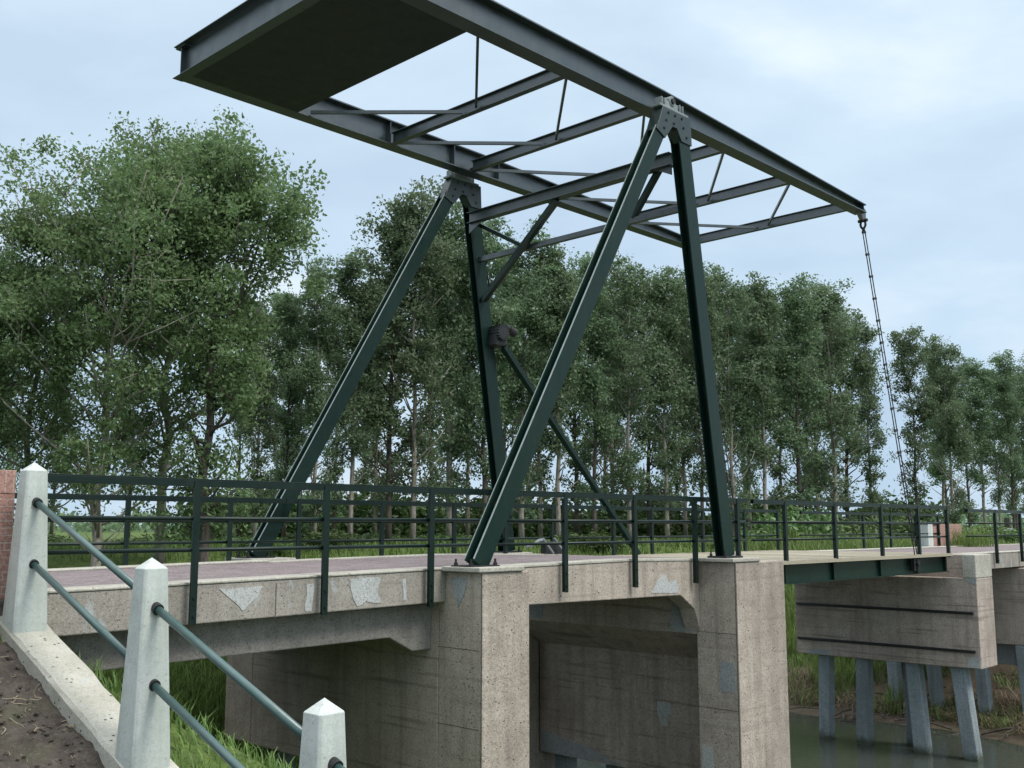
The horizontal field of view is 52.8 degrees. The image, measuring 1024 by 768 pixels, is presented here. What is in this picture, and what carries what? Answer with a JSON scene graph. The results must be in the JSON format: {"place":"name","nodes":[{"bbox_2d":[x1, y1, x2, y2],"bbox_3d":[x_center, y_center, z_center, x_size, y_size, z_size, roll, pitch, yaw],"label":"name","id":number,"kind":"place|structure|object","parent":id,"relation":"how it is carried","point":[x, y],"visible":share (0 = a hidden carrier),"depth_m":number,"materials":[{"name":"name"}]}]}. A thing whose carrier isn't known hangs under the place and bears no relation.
{"place":"outdoors","nodes":[
{"label":"outdoors","id":0,"kind":"place"},
{"bbox_2d":[62,635,294,767],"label":"bank grass","id":1,"kind":"structure","parent":0,"point":[270,762],"depth_m":8.41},
{"bbox_2d":[0,527,1023,767],"bbox_3d":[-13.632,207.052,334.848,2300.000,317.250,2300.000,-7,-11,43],"label":"ground","id":2,"kind":"structure","parent":0,"point":[1013,738],"depth_m":28.06,"materials":[{"name":"plant"}]},
{"bbox_2d":[0,470,16,598],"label":"brick wall","id":3,"kind":"structure","parent":2,"relation":"on","point":[7,486],"depth_m":8.93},
{"bbox_2d":[0,297,42,491],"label":"poplar tree","id":4,"kind":"object","parent":2,"relation":"on","point":[14,458],"visible":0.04,"depth_m":60.02,"materials":[{"name":"green plant"}]},
{"bbox_2d":[0,245,82,471],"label":"poplar tree","id":5,"kind":"object","parent":2,"relation":"on","point":[4,264],"visible":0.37,"depth_m":37.40,"materials":[{"name":"green plant"}]},
{"bbox_2d":[0,598,104,767],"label":"soil bank","id":6,"kind":"structure","parent":2,"relation":"on","point":[38,747],"depth_m":7.34,"materials":[{"name":"soil"}]},
{"bbox_2d":[0,650,85,767],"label":"pebbles","id":7,"kind":"object","parent":6,"relation":"on","point":[42,729],"visible":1,"depth_m":7.43,"materials":[{"name":"stone"}]},
{"bbox_2d":[38,358,81,534],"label":"poplar tree","id":8,"kind":"object","parent":2,"relation":"on","point":[54,490],"visible":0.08,"depth_m":61.76,"materials":[{"name":"green plant"}]},
{"bbox_2d":[0,181,134,513],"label":"poplar tree","id":9,"kind":"object","parent":2,"relation":"on","point":[27,459],"visible":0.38,"depth_m":37.47,"materials":[{"name":"green plant"}]},
{"bbox_2d":[0,616,178,767],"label":"wing wall","id":10,"kind":"structure","parent":2,"relation":"on","point":[84,701],"depth_m":7.87,"materials":[{"name":"concrete"}]},
{"bbox_2d":[2,462,47,633],"bbox_3d":[-4.101,1.483,8.757,0.280,1.640,0.280,-7,-11,43],"label":"concrete post","id":11,"kind":"object","parent":10,"relation":"on","point":[25,605],"visible":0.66,"depth_m":8.67,"materials":[{"name":"concrete"}]},
{"bbox_2d":[29,559,125,658],"bbox_3d":[-3.338,1.737,7.981,2.000,0.738,0.080,-7,-11,43],"label":"handrail pipe","id":12,"kind":"object","parent":11,"relation":"attached to","point":[92,621],"visible":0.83,"depth_m":7.95,"materials":[{"name":"metal"}]},
{"bbox_2d":[32,497,133,589],"bbox_3d":[-3.338,1.232,8.051,2.000,0.738,0.080,-7,-11,43],"label":"handrail pipe","id":13,"kind":"object","parent":11,"relation":"attached to","point":[110,565],"visible":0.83,"depth_m":8.01,"materials":[{"name":"metal"}]},
{"bbox_2d":[115,558,169,767],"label":"concrete post","id":14,"kind":"object","parent":10,"relation":"on","point":[143,737],"visible":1,"depth_m":7.08,"materials":[{"name":"concrete"}]},
{"bbox_2d":[149,679,244,767],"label":"handrail pipe","id":15,"kind":"object","parent":14,"relation":"attached to","point":[205,735],"visible":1,"depth_m":6.63,"materials":[{"name":"metal"}]},
{"bbox_2d":[151,602,301,738],"bbox_3d":[-1.810,1.770,6.493,1.900,0.703,0.080,-7,-11,43],"label":"handrail pipe","id":16,"kind":"object","parent":14,"relation":"attached to","point":[262,699],"visible":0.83,"depth_m":6.41,"materials":[{"name":"metal"}]},
{"bbox_2d":[299,698,346,767],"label":"concrete post","id":17,"kind":"object","parent":10,"relation":"on","point":[323,740],"visible":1,"depth_m":5.66,"materials":[{"name":"concrete"}]},
{"bbox_2d":[99,304,162,537],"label":"poplar tree","id":18,"kind":"object","parent":2,"relation":"on","point":[132,474],"visible":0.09,"depth_m":58.07,"materials":[{"name":"green plant"}]},
{"bbox_2d":[0,124,267,566],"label":"poplar tree","id":19,"kind":"object","parent":2,"relation":"on","point":[120,193],"visible":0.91,"depth_m":36.17,"materials":[{"name":"green plant"}]},
{"bbox_2d":[43,111,265,563],"bbox_3d":[-13.900,-1.845,41.578,8.325,18.516,8.891,0,-8,1],"label":"poplar tree","id":20,"kind":"object","parent":2,"relation":"on","point":[148,452],"visible":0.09,"depth_m":40.97,"materials":[{"name":"green plant"}]},
{"bbox_2d":[94,656,299,767],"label":"bank grass","id":21,"kind":"structure","parent":2,"relation":"on","point":[203,671],"depth_m":15.95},
{"bbox_2d":[84,104,329,561],"bbox_3d":[-11.345,-0.450,38.666,9.278,20.311,6.564,-2,-8,11],"label":"poplar tree","id":22,"kind":"object","parent":2,"relation":"on","point":[279,227],"visible":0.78,"depth_m":38.20,"materials":[{"name":"green plant"}]},
{"bbox_2d":[218,288,277,539],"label":"poplar tree","id":23,"kind":"object","parent":2,"relation":"on","point":[239,449],"visible":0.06,"depth_m":54.80,"materials":[{"name":"green plant"}]},
{"bbox_2d":[232,300,294,537],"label":"poplar tree","id":24,"kind":"object","parent":2,"relation":"on","point":[267,430],"visible":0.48,"depth_m":46.02,"materials":[{"name":"green plant"}]},
{"bbox_2d":[262,288,305,507],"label":"poplar tree","id":25,"kind":"object","parent":2,"relation":"on","point":[274,450],"visible":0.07,"depth_m":58.37,"materials":[{"name":"green plant"}]},
{"bbox_2d":[217,489,356,538],"bbox_3d":[-13.057,8.057,60.316,8.352,4.962,8.269,2,-8,-16],"label":"bush","id":26,"kind":"object","parent":2,"relation":"on","point":[290,527],"visible":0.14,"depth_m":58.32,"materials":[{"name":"green plant"}]},
{"bbox_2d":[263,288,319,539],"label":"poplar tree","id":27,"kind":"object","parent":2,"relation":"on","point":[291,334],"visible":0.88,"depth_m":47.13,"materials":[{"name":"green plant"}]},
{"bbox_2d":[279,253,356,538],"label":"poplar tree","id":28,"kind":"object","parent":2,"relation":"on","point":[321,340],"visible":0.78,"depth_m":46.36,"materials":[{"name":"green plant"}]},
{"bbox_2d":[279,525,374,550],"bbox_3d":[-8.583,6.870,45.496,3.732,1.266,3.889,-6,-10,36],"label":"bush","id":29,"kind":"object","parent":2,"relation":"on","point":[311,535],"visible":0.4,"depth_m":45.02,"materials":[{"name":"green plant"}]},
{"bbox_2d":[319,293,356,531],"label":"poplar tree","id":30,"kind":"object","parent":2,"relation":"on","point":[339,471],"visible":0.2,"depth_m":57.61,"materials":[{"name":"green plant"}]},
{"bbox_2d":[319,245,399,544],"bbox_3d":[-7.075,0.641,47.417,3.696,14.249,3.244,1,-8,-4],"label":"poplar tree","id":31,"kind":"object","parent":2,"relation":"on","point":[350,271],"visible":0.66,"depth_m":47.28,"materials":[{"name":"green plant"}]},
{"bbox_2d":[224,557,528,767],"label":"bridge pier","id":32,"kind":"structure","parent":2,"relation":"on","point":[456,695],"depth_m":12.39,"materials":[{"name":"concrete"}]},
{"bbox_2d":[47,560,445,671],"bbox_3d":[-3.969,2.634,11.977,4.154,0.975,4.877,-7,-11,43],"label":"approach span","id":33,"kind":"object","parent":32,"relation":"on","point":[250,606],"visible":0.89,"depth_m":10.88,"materials":[{"name":"concrete"}]},
{"bbox_2d":[13,492,285,564],"bbox_3d":[-5.291,2.152,13.736,0.101,1.350,5.300,-7,-11,43],"label":"railing","id":34,"kind":"object","parent":33,"relation":"attached to","point":[128,499],"visible":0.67,"depth_m":14.21,"materials":[{"name":"metal"}]},
{"bbox_2d":[47,473,481,624],"bbox_3d":[-2.228,1.730,10.820,0.101,1.390,5.300,-7,-11,43],"label":"railing","id":35,"kind":"object","parent":33,"relation":"attached to","point":[196,518],"visible":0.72,"depth_m":10.58,"materials":[{"name":"metal"}]},
{"bbox_2d":[235,96,742,566],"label":"bridge tower","id":36,"kind":"structure","parent":32,"relation":"on","point":[670,119],"depth_m":16.27,"materials":[{"name":"metal"}]},
{"bbox_2d":[488,324,517,347],"bbox_3d":[-0.188,-0.909,19.630,0.360,0.448,0.570,-7,-11,43],"label":"drive gearbox","id":37,"kind":"object","parent":36,"relation":"attached to","point":[498,335],"visible":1,"depth_m":19.43,"materials":[{"name":"metal"}]},
{"bbox_2d":[172,0,867,247],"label":"balance frame","id":38,"kind":"object","parent":36,"relation":"on","point":[303,60],"visible":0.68,"depth_m":15.41,"materials":[{"name":"paint"}]},
{"bbox_2d":[861,228,917,560],"bbox_3d":[7.980,0.233,21.782,1.763,6.964,0.070,7,-11,-43],"label":"lifting chain","id":39,"kind":"object","parent":38,"relation":"hanging from","point":[863,231],"visible":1,"depth_m":21.76,"materials":[{"name":"metal"}]},
{"bbox_2d":[320,479,435,537],"bbox_3d":[-8.345,8.435,63.336,8.861,5.274,8.695,-7,-11,42],"label":"bush","id":40,"kind":"object","parent":2,"relation":"on","point":[364,509],"visible":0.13,"depth_m":61.86,"materials":[{"name":"green plant"}]},
{"bbox_2d":[349,270,412,533],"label":"poplar tree","id":41,"kind":"object","parent":2,"relation":"on","point":[373,474],"visible":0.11,"depth_m":59.81,"materials":[{"name":"green plant"}]},
{"bbox_2d":[341,203,447,544],"bbox_3d":[-5.401,-0.368,48.540,4.929,16.621,4.100,7,-10,-40],"label":"poplar tree","id":42,"kind":"object","parent":2,"relation":"on","point":[387,233],"visible":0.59,"depth_m":48.28,"materials":[{"name":"green plant"}]},
{"bbox_2d":[353,175,464,543],"bbox_3d":[-4.875,-1.311,49.056,5.278,18.599,4.396,-4,-9,26],"label":"poplar tree","id":43,"kind":"object","parent":2,"relation":"on","point":[437,276],"visible":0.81,"depth_m":48.42,"materials":[{"name":"green plant"}]},
{"bbox_2d":[379,494,481,537],"bbox_3d":[-5.238,8.848,64.143,8.352,4.292,8.269,2,-8,-17],"label":"bush","id":44,"kind":"object","parent":2,"relation":"on","point":[438,514],"visible":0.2,"depth_m":62.15,"materials":[{"name":"green plant"}]},
{"bbox_2d":[401,247,465,501],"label":"poplar tree","id":45,"kind":"object","parent":2,"relation":"on","point":[438,420],"visible":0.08,"depth_m":60.32,"materials":[{"name":"green plant"}]},
{"bbox_2d":[423,201,480,542],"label":"poplar tree","id":46,"kind":"object","parent":2,"relation":"on","point":[447,314],"visible":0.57,"depth_m":50.30,"materials":[{"name":"green plant"}]},
{"bbox_2d":[444,246,492,536],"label":"poplar tree","id":47,"kind":"object","parent":2,"relation":"on","point":[470,364],"visible":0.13,"depth_m":61.80,"materials":[{"name":"green plant"}]},
{"bbox_2d":[47,535,903,562],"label":"meadow grass","id":48,"kind":"structure","parent":2,"relation":"on","point":[460,550],"depth_m":43.95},
{"bbox_2d":[444,217,529,514],"bbox_3d":[-1.142,-0.310,50.196,4.196,16.947,4.040,1,-8,-11],"label":"poplar tree","id":49,"kind":"object","parent":2,"relation":"on","point":[491,243],"visible":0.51,"depth_m":50.19,"materials":[{"name":"green plant"}]},
{"bbox_2d":[463,243,534,512],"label":"poplar tree","id":50,"kind":"object","parent":2,"relation":"on","point":[505,429],"visible":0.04,"depth_m":61.99,"materials":[{"name":"green plant"}]},
{"bbox_2d":[459,486,572,539],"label":"bush","id":51,"kind":"object","parent":2,"relation":"on","point":[533,533],"visible":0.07,"depth_m":66.04,"materials":[{"name":"green plant"}]},
{"bbox_2d":[13,507,1023,532],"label":"distant woodland","id":52,"kind":"object","parent":2,"relation":"on","point":[111,527],"visible":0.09,"depth_m":178.16,"materials":[{"name":"green plant"}]},
{"bbox_2d":[478,214,563,541],"bbox_3d":[0.428,-0.043,52.391,4.806,17.045,5.238,-3,-8,19],"label":"poplar tree","id":53,"kind":"object","parent":2,"relation":"on","point":[537,305],"visible":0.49,"depth_m":52.22,"materials":[{"name":"green plant"}]},
{"bbox_2d":[507,262,568,536],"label":"poplar tree","id":54,"kind":"object","parent":2,"relation":"on","point":[539,466],"visible":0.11,"depth_m":63.65,"materials":[{"name":"green plant"}]},
{"bbox_2d":[527,238,590,537],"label":"poplar tree","id":55,"kind":"object","parent":2,"relation":"on","point":[561,305],"visible":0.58,"depth_m":52.08,"materials":[{"name":"green plant"}]},
{"bbox_2d":[516,503,620,536],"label":"bush","id":56,"kind":"object","parent":2,"relation":"on","point":[584,529],"visible":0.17,"depth_m":65.97,"materials":[{"name":"green plant"}]},
{"bbox_2d":[545,266,610,535],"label":"poplar tree","id":57,"kind":"object","parent":2,"relation":"on","point":[575,428],"visible":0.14,"depth_m":63.84,"materials":[{"name":"green plant"}]},
{"bbox_2d":[555,529,627,551],"bbox_3d":[3.846,7.552,49.578,3.952,1.176,4.118,1,-8,-7],"label":"bush","id":58,"kind":"object","parent":2,"relation":"on","point":[591,535],"visible":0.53,"depth_m":48.54,"materials":[{"name":"green plant"}]},
{"bbox_2d":[562,251,629,536],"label":"poplar tree","id":59,"kind":"object","parent":2,"relation":"on","point":[601,347],"visible":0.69,"depth_m":54.19,"materials":[{"name":"green plant"}]},
{"bbox_2d":[579,253,649,535],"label":"poplar tree","id":60,"kind":"object","parent":2,"relation":"on","point":[612,455],"visible":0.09,"depth_m":65.90,"materials":[{"name":"green plant"}]},
{"bbox_2d":[582,503,670,538],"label":"bush","id":61,"kind":"object","parent":2,"relation":"on","point":[642,517],"visible":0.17,"depth_m":68.16,"materials":[{"name":"green plant"}]},
{"bbox_2d":[591,248,681,535],"bbox_3d":[6.388,0.519,55.001,4.876,16.658,4.060,-7,-10,41],"label":"poplar tree","id":62,"kind":"object","parent":2,"relation":"on","point":[626,285],"visible":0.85,"depth_m":55.14,"materials":[{"name":"green plant"}]},
{"bbox_2d":[494,552,790,767],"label":"bridge pier","id":63,"kind":"structure","parent":2,"relation":"on","point":[648,682],"depth_m":17.02,"materials":[{"name":"concrete"}]},
{"bbox_2d":[269,554,699,630],"bbox_3d":[0.102,3.277,16.160,4.154,1.151,6.860,-7,-11,43],"label":"tower span","id":64,"kind":"object","parent":63,"relation":"on","point":[593,578],"visible":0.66,"depth_m":14.90,"materials":[{"name":"concrete"}]},
{"bbox_2d":[283,499,555,558],"bbox_3d":[-1.302,2.690,17.849,0.101,1.290,6.190,-7,-11,43],"label":"railing","id":65,"kind":"object","parent":64,"relation":"attached to","point":[298,541],"visible":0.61,"depth_m":17.23,"materials":[{"name":"metal"}]},
{"bbox_2d":[479,489,746,592],"bbox_3d":[1.761,2.267,14.932,0.101,1.330,6.190,-7,-11,43],"label":"railing","id":66,"kind":"object","parent":64,"relation":"attached to","point":[634,521],"visible":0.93,"depth_m":14.89,"materials":[{"name":"metal"}]},
{"bbox_2d":[607,550,952,584],"bbox_3d":[5.413,3.790,21.654,4.378,0.414,8.430,-7,-11,43],"label":"drawbridge leaf","id":67,"kind":"object","parent":63,"relation":"on","point":[810,566],"visible":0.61,"depth_m":20.60,"materials":[{"name":"green paint"}]},
{"bbox_2d":[500,344,640,554],"bbox_3d":[1.260,1.441,20.709,0.120,4.025,4.157,-7,-11,43],"label":"push rod","id":68,"kind":"object","parent":67,"relation":"attached to","point":[531,389],"visible":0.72,"depth_m":20.54,"materials":[{"name":"green paint"}]},
{"bbox_2d":[560,505,779,554],"bbox_3d":[3.871,3.332,23.200,0.085,1.100,8.350,-7,-11,43],"label":"railing","id":69,"kind":"object","parent":67,"relation":"on","point":[613,536],"visible":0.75,"depth_m":22.61,"materials":[{"name":"metal"}]},
{"bbox_2d":[750,499,950,565],"bbox_3d":[6.934,2.912,20.284,0.085,1.135,8.350,-7,-11,43],"label":"railing","id":70,"kind":"object","parent":67,"relation":"on","point":[835,538],"visible":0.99,"depth_m":19.77,"materials":[{"name":"metal"}]},
{"bbox_2d":[617,275,682,535],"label":"poplar tree","id":71,"kind":"object","parent":2,"relation":"on","point":[650,436],"visible":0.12,"depth_m":66.63,"materials":[{"name":"green plant"}]},
{"bbox_2d":[603,480,711,538],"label":"bush","id":72,"kind":"object","parent":2,"relation":"on","point":[673,515],"visible":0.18,"depth_m":69.68,"materials":[{"name":"green plant"}]},
{"bbox_2d":[626,265,698,539],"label":"poplar tree","id":73,"kind":"object","parent":2,"relation":"on","point":[671,329],"visible":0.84,"depth_m":56.31,"materials":[{"name":"green plant"}]},
{"bbox_2d":[660,281,699,538],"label":"poplar tree","id":74,"kind":"object","parent":2,"relation":"on","point":[688,454],"visible":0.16,"depth_m":67.75,"materials":[{"name":"green plant"}]},
{"bbox_2d":[361,534,1018,555],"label":"meadow grass","id":75,"kind":"structure","parent":2,"relation":"on","point":[682,545],"depth_m":49.79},
{"bbox_2d":[664,270,735,531],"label":"poplar tree","id":76,"kind":"object","parent":2,"relation":"on","point":[713,281],"visible":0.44,"depth_m":57.39,"materials":[{"name":"green plant"}]},
{"bbox_2d":[703,260,776,537],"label":"poplar tree","id":77,"kind":"object","parent":2,"relation":"on","point":[736,402],"visible":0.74,"depth_m":59.36,"materials":[{"name":"green plant"}]},
{"bbox_2d":[728,292,777,530],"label":"poplar tree","id":78,"kind":"object","parent":2,"relation":"on","point":[749,479],"visible":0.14,"depth_m":69.80,"materials":[{"name":"green plant"}]},
{"bbox_2d":[726,271,790,520],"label":"poplar tree","id":79,"kind":"object","parent":2,"relation":"on","point":[762,315],"visible":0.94,"depth_m":60.22,"materials":[{"name":"green plant"}]},
{"bbox_2d":[532,521,1003,714],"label":"bank grass","id":80,"kind":"structure","parent":2,"relation":"on","point":[960,540],"depth_m":33.78,"materials":[{"name":"plant"}]},
{"bbox_2d":[754,295,801,509],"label":"poplar tree","id":81,"kind":"object","parent":2,"relation":"on","point":[777,471],"visible":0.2,"depth_m":71.65,"materials":[{"name":"green plant"}]},
{"bbox_2d":[740,505,857,549],"bbox_3d":[11.181,5.929,40.583,4.891,2.670,4.984,-3,-8,22],"label":"bush","id":82,"kind":"object","parent":2,"relation":"on","point":[791,516],"visible":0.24,"depth_m":39.84,"materials":[{"name":"green plant"}]},
{"bbox_2d":[764,272,844,527],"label":"poplar tree","id":83,"kind":"object","parent":2,"relation":"on","point":[792,299],"visible":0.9,"depth_m":61.26,"materials":[{"name":"green plant"}]},
{"bbox_2d":[769,288,845,517],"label":"poplar tree","id":84,"kind":"object","parent":2,"relation":"on","point":[815,425],"visible":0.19,"depth_m":72.89,"materials":[{"name":"green plant"}]},
{"bbox_2d":[788,274,867,520],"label":"poplar tree","id":85,"kind":"object","parent":2,"relation":"on","point":[844,424],"visible":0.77,"depth_m":63.20,"materials":[{"name":"green plant"}]},
{"bbox_2d":[813,305,877,520],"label":"poplar tree","id":86,"kind":"object","parent":2,"relation":"on","point":[852,379],"visible":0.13,"depth_m":74.86,"materials":[{"name":"green plant"}]},
{"bbox_2d":[845,313,894,519],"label":"poplar tree","id":87,"kind":"object","parent":2,"relation":"on","point":[870,400],"visible":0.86,"depth_m":66.06,"materials":[{"name":"green plant"}]},
{"bbox_2d":[842,485,944,521],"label":"bush","id":88,"kind":"object","parent":2,"relation":"on","point":[911,502],"visible":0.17,"depth_m":76.47,"materials":[{"name":"green plant"}]},
{"bbox_2d":[795,554,996,761],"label":"bridge pier","id":89,"kind":"structure","parent":2,"relation":"on","point":[913,623],"depth_m":23.76,"materials":[{"name":"concrete"}]},
{"bbox_2d":[787,650,1023,731],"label":"bank grass","id":90,"kind":"structure","parent":2,"relation":"on","point":[798,660],"depth_m":28.00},
{"bbox_2d":[787,666,1023,736],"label":"dry reeds","id":91,"kind":"object","parent":2,"relation":"on","point":[800,675],"visible":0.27,"depth_m":27.81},
{"bbox_2d":[789,686,1023,739],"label":"fallen branches","id":92,"kind":"object","parent":2,"relation":"on","point":[932,719],"visible":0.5,"depth_m":27.01,"materials":[{"name":"wood"}]},
{"bbox_2d":[885,323,941,510],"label":"poplar tree","id":93,"kind":"object","parent":2,"relation":"on","point":[924,411],"visible":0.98,"depth_m":72.17,"materials":[{"name":"green plant"}]},
{"bbox_2d":[911,344,963,520],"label":"poplar tree","id":94,"kind":"object","parent":2,"relation":"on","point":[933,470],"visible":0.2,"depth_m":83.66,"materials":[{"name":"green plant"}]},
{"bbox_2d":[920,524,961,546],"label":"brick wall","id":95,"kind":"structure","parent":2,"relation":"on","point":[929,528],"depth_m":33.33,"materials":[{"name":"brick"}]},
{"bbox_2d":[920,333,982,523],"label":"poplar tree","id":96,"kind":"object","parent":2,"relation":"on","point":[953,420],"visible":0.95,"depth_m":73.01,"materials":[{"name":"green plant"}]},
{"bbox_2d":[886,567,1023,718],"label":"bridge pier","id":97,"kind":"structure","parent":2,"relation":"on","point":[1008,591],"depth_m":26.71,"materials":[{"name":"concrete"}]},
{"bbox_2d":[809,546,1023,568],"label":"approach span","id":98,"kind":"object","parent":97,"relation":"on","point":[1009,557],"visible":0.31,"depth_m":27.08,"materials":[{"name":"concrete"}]},
{"bbox_2d":[799,511,940,548],"bbox_3d":[10.758,4.428,30.264,0.101,1.300,9.200,-7,-11,43],"label":"railing","id":99,"kind":"object","parent":98,"relation":"attached to","point":[890,533],"visible":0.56,"depth_m":30.17,"materials":[{"name":"metal"}]},
{"bbox_2d":[965,509,1023,563],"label":"railing","id":100,"kind":"object","parent":98,"relation":"attached to","point":[996,535],"visible":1,"depth_m":25.38,"materials":[{"name":"metal"}]},
{"bbox_2d":[947,354,986,527],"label":"poplar tree","id":101,"kind":"object","parent":2,"relation":"on","point":[971,517],"visible":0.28,"depth_m":84.83,"materials":[{"name":"green plant"}]},
{"bbox_2d":[953,357,1003,525],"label":"poplar tree","id":102,"kind":"object","parent":2,"relation":"on","point":[980,381],"visible":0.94,"depth_m":74.85,"materials":[{"name":"green plant"}]},
{"bbox_2d":[978,365,1014,528],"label":"poplar tree","id":103,"kind":"object","parent":2,"relation":"on","point":[995,497],"visible":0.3,"depth_m":85.72,"materials":[{"name":"green plant"}]},
{"bbox_2d":[987,349,1023,528],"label":"poplar tree","id":104,"kind":"object","parent":2,"relation":"on","point":[1006,405],"visible":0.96,"depth_m":74.94,"materials":[{"name":"green plant"}]},
{"bbox_2d":[0,0,1023,526],"label":"sky","id":105,"kind":"structure","parent":0,"point":[913,110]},
{"bbox_2d":[577,712,1023,767],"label":"water","id":106,"kind":"structure","parent":0,"point":[888,748],"depth_m":23.72,"materials":[{"name":"green liquid"}]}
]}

